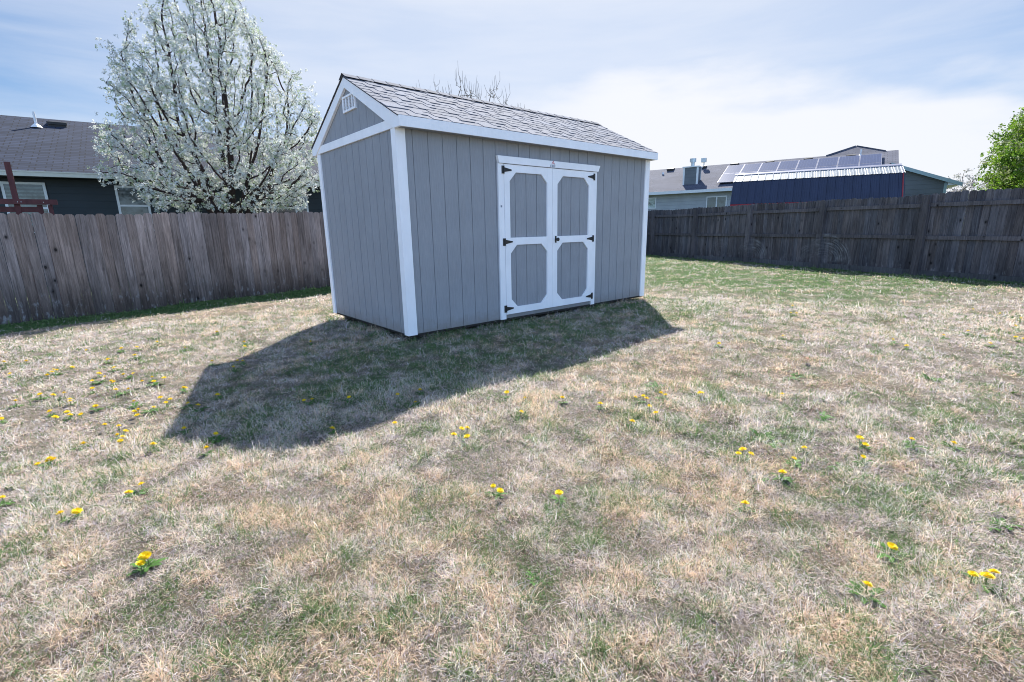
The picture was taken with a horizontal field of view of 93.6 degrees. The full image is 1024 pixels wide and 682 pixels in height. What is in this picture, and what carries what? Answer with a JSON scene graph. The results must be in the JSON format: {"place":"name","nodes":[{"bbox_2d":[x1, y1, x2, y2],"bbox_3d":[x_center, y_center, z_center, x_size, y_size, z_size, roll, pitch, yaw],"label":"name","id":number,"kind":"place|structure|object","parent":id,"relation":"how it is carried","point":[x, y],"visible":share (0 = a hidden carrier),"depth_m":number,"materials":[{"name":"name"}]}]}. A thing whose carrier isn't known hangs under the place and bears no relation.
{"place":"outdoors","nodes":[
{"label":"outdoors","id":0,"kind":"place"},
{"bbox_2d":[0,254,1023,681],"bbox_3d":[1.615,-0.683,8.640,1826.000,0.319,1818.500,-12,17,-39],"label":"ground","id":1,"kind":"structure","parent":0,"point":[720,361],"depth_m":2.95,"materials":[{"name":"beige plant"}]},
{"bbox_2d":[0,495,14,505],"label":"dandelion","id":2,"kind":"object","parent":1,"relation":"on","point":[4,502],"visible":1,"depth_m":2.59,"materials":[{"name":"green plant"}]},
{"bbox_2d":[0,162,62,304],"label":"play structure","id":3,"kind":"object","parent":1,"relation":"on","point":[16,201],"visible":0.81,"depth_m":9.50,"materials":[{"name":"red wood"}]},
{"bbox_2d":[28,392,50,400],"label":"dandelion","id":4,"kind":"object","parent":1,"relation":"on","point":[40,397],"visible":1,"depth_m":4.33,"materials":[{"name":"green plant"}]},
{"bbox_2d":[34,456,65,469],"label":"dandelion","id":5,"kind":"object","parent":1,"relation":"on","point":[51,458],"visible":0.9,"depth_m":3.04,"materials":[{"name":"yellow plant"}]},
{"bbox_2d":[46,366,73,377],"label":"dandelion","id":6,"kind":"object","parent":1,"relation":"on","point":[72,367],"visible":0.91,"depth_m":5.02,"materials":[{"name":"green plant"}]},
{"bbox_2d":[51,410,82,422],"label":"dandelion","id":7,"kind":"object","parent":1,"relation":"on","point":[66,411],"visible":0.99,"depth_m":3.85,"materials":[{"name":"yellow plant"}]},
{"bbox_2d":[56,507,83,522],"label":"dandelion","id":8,"kind":"object","parent":1,"relation":"on","point":[76,511],"visible":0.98,"depth_m":2.42,"materials":[{"name":"yellow plant"}]},
{"bbox_2d":[69,441,93,450],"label":"dandelion","id":9,"kind":"object","parent":1,"relation":"on","point":[83,442],"visible":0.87,"depth_m":3.31,"materials":[{"name":"green plant"}]},
{"bbox_2d":[89,404,101,411],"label":"dandelion","id":10,"kind":"object","parent":1,"relation":"on","point":[95,406],"visible":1,"depth_m":4.03,"materials":[{"name":"green plant"}]},
{"bbox_2d":[89,376,105,384],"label":"dandelion","id":11,"kind":"object","parent":1,"relation":"on","point":[97,381],"visible":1,"depth_m":4.71,"materials":[{"name":"green plant"}]},
{"bbox_2d":[102,423,128,442],"bbox_3d":[-2.864,0.668,3.496,0.480,0.069,0.116,10,17,38],"label":"dandelion","id":12,"kind":"object","parent":1,"relation":"on","point":[118,425],"visible":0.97,"depth_m":3.49,"materials":[{"name":"yellow plant"}]},
{"bbox_2d":[113,388,129,395],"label":"dandelion","id":13,"kind":"object","parent":1,"relation":"on","point":[124,392],"visible":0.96,"depth_m":4.40,"materials":[{"name":"green plant"}]},
{"bbox_2d":[124,481,147,497],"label":"dandelion","id":14,"kind":"object","parent":1,"relation":"on","point":[129,492],"visible":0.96,"depth_m":2.65,"materials":[{"name":"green plant"}]},
{"bbox_2d":[127,400,145,408],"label":"dandelion","id":15,"kind":"object","parent":1,"relation":"on","point":[135,405],"visible":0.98,"depth_m":4.10,"materials":[{"name":"green plant"}]},
{"bbox_2d":[127,551,167,575],"bbox_3d":[-1.563,0.936,2.034,0.145,0.070,0.105,-1,13,0],"label":"dandelion","id":16,"kind":"object","parent":1,"relation":"on","point":[141,563],"visible":1,"depth_m":2.04,"materials":[{"name":"green plant"}]},
{"bbox_2d":[132,396,171,417],"bbox_3d":[-2.978,0.550,3.973,0.174,0.071,0.423,-1,13,0],"label":"dandelion","id":17,"kind":"object","parent":1,"relation":"on","point":[150,410],"visible":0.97,"depth_m":3.95,"materials":[{"name":"green plant"}]},
{"bbox_2d":[140,376,165,385],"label":"dandelion","id":18,"kind":"object","parent":1,"relation":"on","point":[155,383],"visible":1,"depth_m":4.61,"materials":[{"name":"green plant"}]},
{"bbox_2d":[149,442,160,451],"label":"dandelion","id":19,"kind":"object","parent":1,"relation":"on","point":[152,443],"visible":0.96,"depth_m":3.23,"materials":[{"name":"green plant"}]},
{"bbox_2d":[0,111,322,287],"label":"house","id":20,"kind":"structure","parent":1,"relation":"on","point":[50,159],"depth_m":14.53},
{"bbox_2d":[0,181,48,232],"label":"window","id":21,"kind":"structure","parent":20,"relation":"in","point":[25,190],"depth_m":13.39,"materials":[{"name":"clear glass"}]},
{"bbox_2d":[114,185,152,230],"bbox_3d":[-11.604,-4.065,14.787,0.792,1.353,0.044,-10,16,-34],"label":"window","id":22,"kind":"structure","parent":20,"relation":"in","point":[124,198],"depth_m":14.69,"materials":[{"name":"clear glass"}]},
{"bbox_2d":[251,195,308,237],"bbox_3d":[-8.209,-4.457,17.185,1.826,1.452,0.044,-10,16,-34],"label":"window","id":23,"kind":"structure","parent":20,"relation":"in","point":[262,209],"depth_m":17.17,"materials":[{"name":"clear glass"}]},
{"bbox_2d":[0,211,330,324],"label":"wooden fence","id":24,"kind":"object","parent":1,"relation":"on","point":[292,257],"visible":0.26,"depth_m":9.26,"materials":[{"name":"brown wood"}]},
{"bbox_2d":[177,427,190,434],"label":"dandelion","id":25,"kind":"object","parent":1,"relation":"on","point":[184,430],"visible":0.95,"depth_m":3.52,"materials":[{"name":"green plant"}]},
{"bbox_2d":[180,386,190,393],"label":"dandelion","id":26,"kind":"object","parent":1,"relation":"on","point":[183,390],"visible":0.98,"depth_m":4.38,"materials":[{"name":"green plant"}]},
{"bbox_2d":[180,402,192,409],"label":"dandelion","id":27,"kind":"object","parent":1,"relation":"on","point":[188,406],"visible":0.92,"depth_m":4.02,"materials":[{"name":"green plant"}]},
{"bbox_2d":[189,404,210,412],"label":"dandelion","id":28,"kind":"object","parent":1,"relation":"on","point":[197,410],"visible":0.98,"depth_m":3.93,"materials":[{"name":"green plant"}]},
{"bbox_2d":[86,0,322,215],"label":"blossoming tree","id":29,"kind":"object","parent":1,"relation":"on","point":[226,121],"visible":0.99,"depth_m":12.13,"materials":[{"name":"white plant"}]},
{"bbox_2d":[199,445,212,455],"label":"dandelion","id":30,"kind":"object","parent":1,"relation":"on","point":[208,452],"visible":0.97,"depth_m":3.15,"materials":[{"name":"green plant"}]},
{"bbox_2d":[207,432,226,442],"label":"dandelion","id":31,"kind":"object","parent":1,"relation":"on","point":[217,437],"visible":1,"depth_m":3.38,"materials":[{"name":"green plant"}]},
{"bbox_2d":[328,426,338,433],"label":"dandelion","id":32,"kind":"object","parent":1,"relation":"on","point":[332,427],"visible":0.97,"depth_m":3.42,"materials":[{"name":"green plant"}]},
{"bbox_2d":[410,401,420,407],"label":"dandelion","id":33,"kind":"object","parent":1,"relation":"on","point":[417,405],"visible":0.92,"depth_m":3.84,"materials":[{"name":"green plant"}]},
{"bbox_2d":[451,426,472,440],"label":"dandelion","id":34,"kind":"object","parent":1,"relation":"on","point":[467,435],"visible":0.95,"depth_m":3.27,"materials":[{"name":"yellow plant"}]},
{"bbox_2d":[418,71,524,107],"bbox_3d":[-3.130,-11.608,31.545,7.500,11.201,8.408,-12,17,-39],"label":"bare tree","id":35,"kind":"object","parent":1,"relation":"on","point":[467,95],"visible":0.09,"depth_m":29.12,"materials":[{"name":"brown plant"}]},
{"bbox_2d":[311,73,657,337],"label":"garden shed","id":36,"kind":"structure","parent":1,"relation":"on","point":[441,211],"depth_m":6.55,"materials":[{"name":"paint"}]},
{"bbox_2d":[501,164,551,314],"bbox_3d":[0.232,-1.437,6.903,0.949,2.034,0.054,-12,17,-39],"label":"door","id":37,"kind":"structure","parent":36,"relation":"in","point":[527,242],"depth_m":6.91,"materials":[{"name":"paint"}]},
{"bbox_2d":[552,168,594,306],"bbox_3d":[0.974,-1.587,7.486,0.951,2.034,0.104,-12,17,-39],"label":"door","id":38,"kind":"structure","parent":36,"relation":"in","point":[572,190],"depth_m":7.49,"materials":[{"name":"paint"}]},
{"bbox_2d":[485,483,507,499],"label":"dandelion","id":39,"kind":"object","parent":1,"relation":"on","point":[499,490],"visible":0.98,"depth_m":2.57,"materials":[{"name":"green plant"}]},
{"bbox_2d":[526,571,539,585],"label":"weed","id":40,"kind":"object","parent":1,"relation":"on","point":[533,578],"visible":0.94,"depth_m":1.95,"materials":[{"name":"green plant"}]},
{"bbox_2d":[551,489,565,504],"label":"dandelion","id":41,"kind":"object","parent":1,"relation":"on","point":[559,491],"visible":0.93,"depth_m":2.52,"materials":[{"name":"green plant"}]},
{"bbox_2d":[634,394,648,403],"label":"dandelion","id":42,"kind":"object","parent":1,"relation":"on","point":[642,395],"visible":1,"depth_m":3.83,"materials":[{"name":"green plant"}]},
{"bbox_2d":[639,381,668,389],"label":"weed","id":43,"kind":"object","parent":1,"relation":"on","point":[655,384],"visible":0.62,"depth_m":4.20,"materials":[{"name":"green plant"}]},
{"bbox_2d":[654,391,667,400],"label":"dandelion","id":44,"kind":"object","parent":1,"relation":"on","point":[665,394],"visible":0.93,"depth_m":3.89,"materials":[{"name":"green plant"}]},
{"bbox_2d":[733,447,753,462],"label":"dandelion","id":45,"kind":"object","parent":1,"relation":"on","point":[742,449],"visible":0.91,"depth_m":2.94,"materials":[{"name":"yellow plant"}]},
{"bbox_2d":[734,500,754,511],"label":"dandelion","id":46,"kind":"object","parent":1,"relation":"on","point":[745,502],"visible":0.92,"depth_m":2.41,"materials":[{"name":"green plant"}]},
{"bbox_2d":[745,428,783,448],"bbox_3d":[1.663,0.639,3.154,0.199,0.053,0.247,-12,17,-39],"label":"weed","id":47,"kind":"object","parent":1,"relation":"on","point":[767,434],"visible":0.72,"depth_m":3.15,"materials":[{"name":"green plant"}]},
{"bbox_2d":[770,469,793,484],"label":"dandelion","id":48,"kind":"object","parent":1,"relation":"on","point":[782,471],"visible":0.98,"depth_m":2.69,"materials":[{"name":"green plant"}]},
{"bbox_2d":[784,456,801,468],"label":"dandelion","id":49,"kind":"object","parent":1,"relation":"on","point":[796,460],"visible":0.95,"depth_m":2.85,"materials":[{"name":"green plant"}]},
{"bbox_2d":[785,372,804,380],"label":"weed","id":50,"kind":"object","parent":1,"relation":"on","point":[794,376],"visible":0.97,"depth_m":4.36,"materials":[{"name":"green plant"}]},
{"bbox_2d":[648,145,962,210],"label":"house","id":51,"kind":"structure","parent":1,"relation":"on","point":[692,186],"depth_m":25.82,"materials":[{"name":"grey"}]},
{"bbox_2d":[648,197,656,208],"bbox_3d":[7.734,-7.853,27.426,1.000,0.600,0.040,8,16,34],"label":"window","id":52,"kind":"structure","parent":51,"relation":"in","point":[651,201],"depth_m":27.28,"materials":[{"name":"clear glass"}]},
{"bbox_2d":[706,196,726,207],"bbox_3d":[10.799,-7.094,25.449,1.030,1.120,0.040,8,16,34],"label":"window","id":53,"kind":"structure","parent":51,"relation":"in","point":[711,201],"depth_m":25.37,"materials":[{"name":"clear glass"}]},
{"bbox_2d":[717,153,881,182],"bbox_3d":[14.270,-8.650,24.150,6.884,1.071,2.429,8,16,34],"label":"solar array","id":54,"kind":"object","parent":51,"relation":"on","point":[729,173],"visible":0.7,"depth_m":24.35,"materials":[{"name":"glass"}]},
{"bbox_2d":[730,163,904,205],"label":"metal shed","id":55,"kind":"structure","parent":1,"relation":"on","point":[845,183],"depth_m":15.64,"materials":[{"name":"blue metal"}]},
{"bbox_2d":[814,411,833,423],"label":"weed","id":56,"kind":"object","parent":1,"relation":"on","point":[824,417],"visible":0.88,"depth_m":3.42,"materials":[{"name":"green plant"}]},
{"bbox_2d":[646,188,1023,283],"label":"wooden fence","id":57,"kind":"object","parent":1,"relation":"on","point":[938,235],"visible":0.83,"depth_m":12.07,"materials":[{"name":"brown wood"}]},
{"bbox_2d":[827,462,872,479],"bbox_3d":[1.923,0.743,2.749,0.155,0.048,0.232,-5,14,-15],"label":"weed","id":58,"kind":"object","parent":1,"relation":"on","point":[847,471],"visible":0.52,"depth_m":2.76,"materials":[{"name":"green plant"}]},
{"bbox_2d":[852,455,870,465],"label":"dandelion","id":59,"kind":"object","parent":1,"relation":"on","point":[864,457],"visible":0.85,"depth_m":2.83,"materials":[{"name":"green plant"}]},
{"bbox_2d":[856,435,874,449],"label":"dandelion","id":60,"kind":"object","parent":1,"relation":"on","point":[860,437],"visible":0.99,"depth_m":3.02,"materials":[{"name":"yellow plant"}]},
{"bbox_2d":[846,580,886,608],"bbox_3d":[1.345,0.937,1.816,0.136,0.068,0.138,-12,17,-39],"label":"dandelion","id":61,"kind":"object","parent":1,"relation":"on","point":[863,600],"visible":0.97,"depth_m":1.82,"materials":[{"name":"green plant"}]},
{"bbox_2d":[868,542,908,562],"bbox_3d":[1.597,0.888,2.046,0.154,0.067,0.141,-12,17,-39],"label":"dandelion","id":62,"kind":"object","parent":1,"relation":"on","point":[893,546],"visible":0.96,"depth_m":2.04,"materials":[{"name":"green plant"}]},
{"bbox_2d":[899,437,927,448],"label":"dandelion","id":63,"kind":"object","parent":1,"relation":"on","point":[910,444],"visible":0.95,"depth_m":3.00,"materials":[{"name":"green plant"}]},
{"bbox_2d":[921,373,942,381],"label":"weed","id":64,"kind":"object","parent":1,"relation":"on","point":[933,379],"visible":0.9,"depth_m":4.18,"materials":[{"name":"green plant"}]},
{"bbox_2d":[939,441,965,451],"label":"dandelion","id":65,"kind":"object","parent":1,"relation":"on","point":[959,448],"visible":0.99,"depth_m":2.95,"materials":[{"name":"green plant"}]},
{"bbox_2d":[946,165,987,217],"bbox_3d":[33.387,-10.216,35.775,3.621,5.298,3.884,-3,13,-8],"label":"blossoming tree","id":66,"kind":"object","parent":1,"relation":"on","point":[967,183],"visible":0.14,"depth_m":35.29,"materials":[{"name":"white plant"}]},
{"bbox_2d":[964,568,1001,595],"bbox_3d":[1.832,0.920,1.858,0.136,0.068,0.128,3,14,17],"label":"dandelion","id":67,"kind":"object","parent":1,"relation":"on","point":[973,574],"visible":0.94,"depth_m":1.86,"materials":[{"name":"yellow plant"}]},
{"bbox_2d":[973,107,1023,190],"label":"leafy tree","id":68,"kind":"object","parent":1,"relation":"on","point":[1010,166],"visible":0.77,"depth_m":15.47,"materials":[{"name":"green plant"}]},
{"bbox_2d":[987,517,1022,530],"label":"weed","id":69,"kind":"object","parent":1,"relation":"on","point":[1001,519],"visible":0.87,"depth_m":2.24,"materials":[{"name":"green plant"}]},
{"bbox_2d":[0,0,1023,192],"label":"sky","id":70,"kind":"structure","parent":0,"point":[720,82],"materials":[{"name":"blue"}]}
]}

